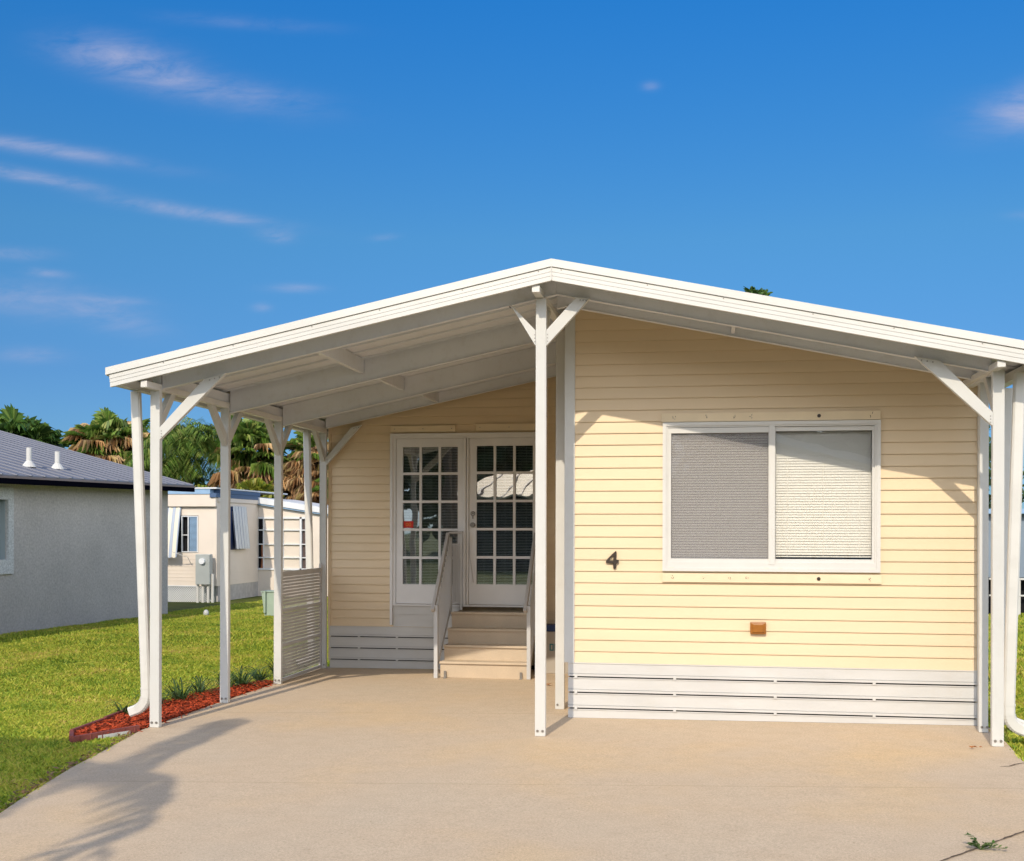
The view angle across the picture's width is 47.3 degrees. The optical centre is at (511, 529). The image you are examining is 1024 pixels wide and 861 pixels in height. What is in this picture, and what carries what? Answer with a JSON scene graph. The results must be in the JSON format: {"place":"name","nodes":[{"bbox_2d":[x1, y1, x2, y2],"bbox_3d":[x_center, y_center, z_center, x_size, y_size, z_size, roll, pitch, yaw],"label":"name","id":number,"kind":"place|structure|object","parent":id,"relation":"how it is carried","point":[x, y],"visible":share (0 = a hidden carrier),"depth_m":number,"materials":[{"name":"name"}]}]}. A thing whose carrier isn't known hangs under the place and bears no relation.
{"place":"outdoors","nodes":[
{"label":"outdoors","id":0,"kind":"place"},
{"bbox_2d":[0,667,1023,860],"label":"driveway","id":1,"kind":"structure","parent":0,"point":[353,764],"depth_m":7.46,"materials":[{"name":"concrete"}]},
{"bbox_2d":[0,730,136,810],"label":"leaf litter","id":2,"kind":"object","parent":1,"relation":"on","point":[62,771],"visible":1,"depth_m":8.05,"materials":[{"name":"brown plant"}]},
{"bbox_2d":[431,531,534,679],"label":"entry steps","id":3,"kind":"structure","parent":1,"relation":"on","point":[493,645],"depth_m":13.42,"materials":[{"name":"beige wood"}]},
{"bbox_2d":[546,624,567,673],"bbox_3d":[0.528,1.385,13.643,0.460,0.559,0.245,0,0,9],"label":"storage carton","id":4,"kind":"object","parent":1,"relation":"on","point":[550,648],"visible":0.24,"depth_m":13.54,"materials":[{"name":"beige cardboard"}]},
{"bbox_2d":[105,258,1023,746],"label":"carport","id":5,"kind":"object","parent":1,"relation":"on","point":[317,376],"visible":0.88,"depth_m":9.60,"materials":[{"name":"metal"}]},
{"bbox_2d":[283,564,321,680],"bbox_3d":[-2.437,1.040,13.479,0.028,1.263,1.430,0,0,9],"label":"lattice screen","id":6,"kind":"object","parent":5,"relation":"attached to","point":[308,602],"visible":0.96,"depth_m":13.54,"materials":[{"name":"white plastic"}]},
{"bbox_2d":[941,763,1023,860],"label":"driveway joint","id":7,"kind":"object","parent":1,"relation":"on","point":[980,846],"visible":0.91,"depth_m":5.93,"materials":[{"name":"concrete"}]},
{"bbox_2d":[965,832,1007,849],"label":"weed","id":8,"kind":"object","parent":1,"relation":"on","point":[975,843],"visible":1,"depth_m":5.92,"materials":[{"name":"green plant"}]},
{"bbox_2d":[0,0,1023,508],"label":"sky","id":9,"kind":"structure","parent":0,"point":[175,174],"materials":[{"name":"blue"}]},
{"bbox_2d":[0,596,1023,812],"bbox_3d":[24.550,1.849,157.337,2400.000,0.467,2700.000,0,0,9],"label":"lawn ground","id":10,"kind":"structure","parent":0,"point":[175,606],"depth_m":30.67,"materials":[{"name":"green plant"}]},
{"bbox_2d":[0,404,69,448],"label":"palm tree","id":11,"kind":"object","parent":10,"relation":"on","point":[12,421],"visible":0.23,"depth_m":44.34,"materials":[{"name":"green plant"}]},
{"bbox_2d":[0,430,194,633],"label":"stucco house","id":12,"kind":"structure","parent":10,"relation":"on","point":[67,541],"depth_m":21.85,"materials":[{"name":"grey paint"}]},
{"bbox_2d":[58,407,149,464],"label":"palm tree","id":13,"kind":"object","parent":10,"relation":"on","point":[106,434],"visible":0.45,"depth_m":43.26,"materials":[{"name":"green plant"}]},
{"bbox_2d":[98,731,129,738],"bbox_3d":[-3.296,1.682,9.478,0.050,0.056,0.419,0,0,39],"label":"concrete edging","id":14,"kind":"object","parent":10,"relation":"on","point":[111,735],"visible":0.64,"depth_m":9.50,"materials":[{"name":"white paint"}]},
{"bbox_2d":[69,699,163,743],"bbox_3d":[-3.322,1.666,10.269,0.505,0.082,2.128,0,0,3],"label":"garden edging","id":15,"kind":"object","parent":10,"relation":"on","point":[87,737],"visible":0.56,"depth_m":9.53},
{"bbox_2d":[127,456,205,486],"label":"palm tree","id":16,"kind":"object","parent":10,"relation":"on","point":[199,479],"visible":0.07,"depth_m":42.73,"materials":[{"name":"green plant"}]},
{"bbox_2d":[122,416,248,486],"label":"palm tree","id":17,"kind":"object","parent":10,"relation":"on","point":[183,443],"visible":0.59,"depth_m":40.31,"materials":[{"name":"green plant"}]},
{"bbox_2d":[195,554,213,602],"bbox_3d":[-8.299,1.372,31.520,0.504,1.426,0.276,0,0,9],"label":"electric meter box","id":18,"kind":"object","parent":10,"relation":"on","point":[204,570],"visible":0.88,"depth_m":31.48,"materials":[{"name":"white paint"}]},
{"bbox_2d":[198,467,219,486],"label":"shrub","id":19,"kind":"object","parent":10,"relation":"on","point":[210,477],"visible":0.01,"depth_m":45.46,"materials":[{"name":"green plant"}]},
{"bbox_2d":[168,487,327,601],"bbox_3d":[-8.479,0.477,34.839,8.510,3.260,6.988,0,0,9],"label":"beige mobile home","id":20,"kind":"object","parent":10,"relation":"on","point":[193,524],"visible":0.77,"depth_m":33.04,"materials":[{"name":"metal"}]},
{"bbox_2d":[177,516,197,551],"bbox_3d":[-8.979,0.111,31.956,0.868,1.000,0.132,0,0,9],"label":"window","id":21,"kind":"structure","parent":20,"relation":"in","point":[188,528],"depth_m":31.96,"materials":[{"name":"white"}]},
{"bbox_2d":[230,507,235,549],"bbox_3d":[-7.857,-0.048,32.800,0.025,1.207,1.150,0,0,9],"label":"side window","id":22,"kind":"structure","parent":20,"relation":"in","point":[232,541],"depth_m":32.78,"materials":[{"name":"blue"}]},
{"bbox_2d":[258,517,305,569],"bbox_3d":[-6.787,0.406,34.632,1.654,1.570,0.121,0,0,9],"label":"picture window","id":23,"kind":"structure","parent":20,"relation":"in","point":[292,526],"depth_m":34.62,"materials":[{"name":"beige metal"}]},
{"bbox_2d":[206,415,293,493],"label":"palm tree","id":24,"kind":"object","parent":10,"relation":"on","point":[251,437],"visible":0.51,"depth_m":40.45,"materials":[{"name":"green plant"}]},
{"bbox_2d":[236,477,283,498],"bbox_3d":[-8.486,0.043,38.576,2.291,3.573,2.208,0,0,9],"label":"shrub","id":25,"kind":"object","parent":10,"relation":"on","point":[257,484],"visible":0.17,"depth_m":38.27,"materials":[{"name":"green plant"}]},
{"bbox_2d":[261,590,273,615],"bbox_3d":[-5.074,1.538,24.660,0.330,0.520,0.490,0,0,9],"label":"utility box","id":26,"kind":"object","parent":10,"relation":"on","point":[268,601],"visible":0.74,"depth_m":24.47,"materials":[{"name":"green metal"}]},
{"bbox_2d":[239,656,313,674],"bbox_3d":[-2.675,1.577,13.432,0.941,0.212,0.984,0,0,9],"label":"strap leaf plant","id":27,"kind":"object","parent":10,"relation":"on","point":[271,669],"visible":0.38,"depth_m":13.37,"materials":[{"name":"green plant"}]},
{"bbox_2d":[283,431,327,503],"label":"palm tree","id":28,"kind":"object","parent":10,"relation":"on","point":[294,468],"visible":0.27,"depth_m":40.60,"materials":[{"name":"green plant"}]},
{"bbox_2d":[312,467,327,504],"bbox_3d":[-5.649,-0.295,39.686,2.809,4.263,2.703,0,0,9],"label":"palm tree","id":29,"kind":"object","parent":10,"relation":"on","point":[316,488],"visible":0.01,"depth_m":39.54,"materials":[{"name":"green plant"}]},
{"bbox_2d":[328,307,977,725],"bbox_3d":[1.598,-0.174,16.670,6.803,3.730,13.056,0,0,9],"label":"mobile home","id":30,"kind":"object","parent":10,"relation":"on","point":[760,531],"visible":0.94,"depth_m":10.12,"materials":[{"name":"beige plastic"}]},
{"bbox_2d":[396,438,462,603],"bbox_3d":[-0.984,-0.103,14.087,0.824,1.984,0.101,0,0,9],"label":"door","id":31,"kind":"structure","parent":30,"relation":"in","point":[429,472],"depth_m":14.10,"materials":[{"name":"paint"}]},
{"bbox_2d":[469,438,535,604],"bbox_3d":[-0.097,-0.101,13.909,0.838,1.984,0.165,0,0,9],"label":"door","id":32,"kind":"structure","parent":30,"relation":"in","point":[501,470],"depth_m":13.95,"materials":[{"name":"paint"}]},
{"bbox_2d":[662,420,880,572],"bbox_3d":[2.217,-0.290,10.054,1.821,1.297,0.161,0,0,9],"label":"window","id":33,"kind":"structure","parent":30,"relation":"in","point":[748,496],"depth_m":10.04,"materials":[{"name":"grey"}]},
{"bbox_2d":[743,286,771,295],"bbox_3d":[8.079,-3.078,38.413,1.093,9.891,1.245,0,0,9],"label":"palm tree","id":34,"kind":"object","parent":10,"relation":"on","point":[753,290],"visible":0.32,"depth_m":38.23,"materials":[{"name":"green plant"}]},
{"bbox_2d":[988,509,1023,616],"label":"neighbour home","id":35,"kind":"object","parent":10,"relation":"on","point":[1021,594],"visible":0.22,"depth_m":23.87,"materials":[{"name":"white"}]},
{"bbox_2d":[989,425,1023,508],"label":"tree","id":36,"kind":"object","parent":10,"relation":"on","point":[990,474],"depth_m":29.26,"materials":[{"name":"green plant"}]},
{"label":"mulch soil","id":37,"kind":"structure","parent":0,"visible":0},
{"bbox_2d":[74,679,274,737],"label":"mulch","id":38,"kind":"object","parent":37,"relation":"on","point":[176,708],"visible":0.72,"depth_m":10.78,"materials":[{"name":"red wood"}]},
{"bbox_2d":[97,700,136,714],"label":"strap leaf plant","id":39,"kind":"object","parent":38,"relation":"on","point":[124,711],"visible":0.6,"depth_m":10.55,"materials":[{"name":"green plant"}]},
{"bbox_2d":[128,691,184,704],"bbox_3d":[-3.357,1.605,11.063,0.651,0.146,0.527,0,0,-42],"label":"strap leaf plant","id":40,"kind":"object","parent":38,"relation":"on","point":[162,697],"visible":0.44,"depth_m":11.10,"materials":[{"name":"green plant"}]},
{"bbox_2d":[133,677,218,700],"bbox_3d":[-3.250,1.578,11.460,0.926,0.200,0.913,0,0,9],"label":"strap leaf plant","id":41,"kind":"object","parent":38,"relation":"on","point":[181,694],"visible":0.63,"depth_m":11.42,"materials":[{"name":"green plant"}]},
{"bbox_2d":[164,675,234,693],"bbox_3d":[-3.148,1.588,11.881,0.790,0.183,0.814,0,0,34],"label":"strap leaf plant","id":42,"kind":"object","parent":38,"relation":"on","point":[200,686],"visible":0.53,"depth_m":11.93,"materials":[{"name":"green plant"}]},
{"bbox_2d":[206,665,286,686],"bbox_3d":[-2.868,1.580,12.587,0.933,0.202,0.904,0,0,9],"label":"strap leaf plant","id":43,"kind":"object","parent":38,"relation":"on","point":[245,678],"visible":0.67,"depth_m":12.60,"materials":[{"name":"green plant"}]},
{"bbox_2d":[231,666,284,680],"bbox_3d":[-2.864,1.596,13.022,0.771,0.173,0.699,0,0,9],"label":"strap leaf plant","id":44,"kind":"object","parent":38,"relation":"on","point":[260,677],"visible":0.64,"depth_m":12.99,"materials":[{"name":"green plant"}]},
{"bbox_2d":[198,670,259,688],"bbox_3d":[-2.972,1.589,12.309,0.801,0.184,0.765,0,0,-15],"label":"strap leaf plant","id":45,"kind":"object","parent":37,"relation":"on","point":[233,683],"visible":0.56,"depth_m":12.35,"materials":[{"name":"green plant"}]}
]}

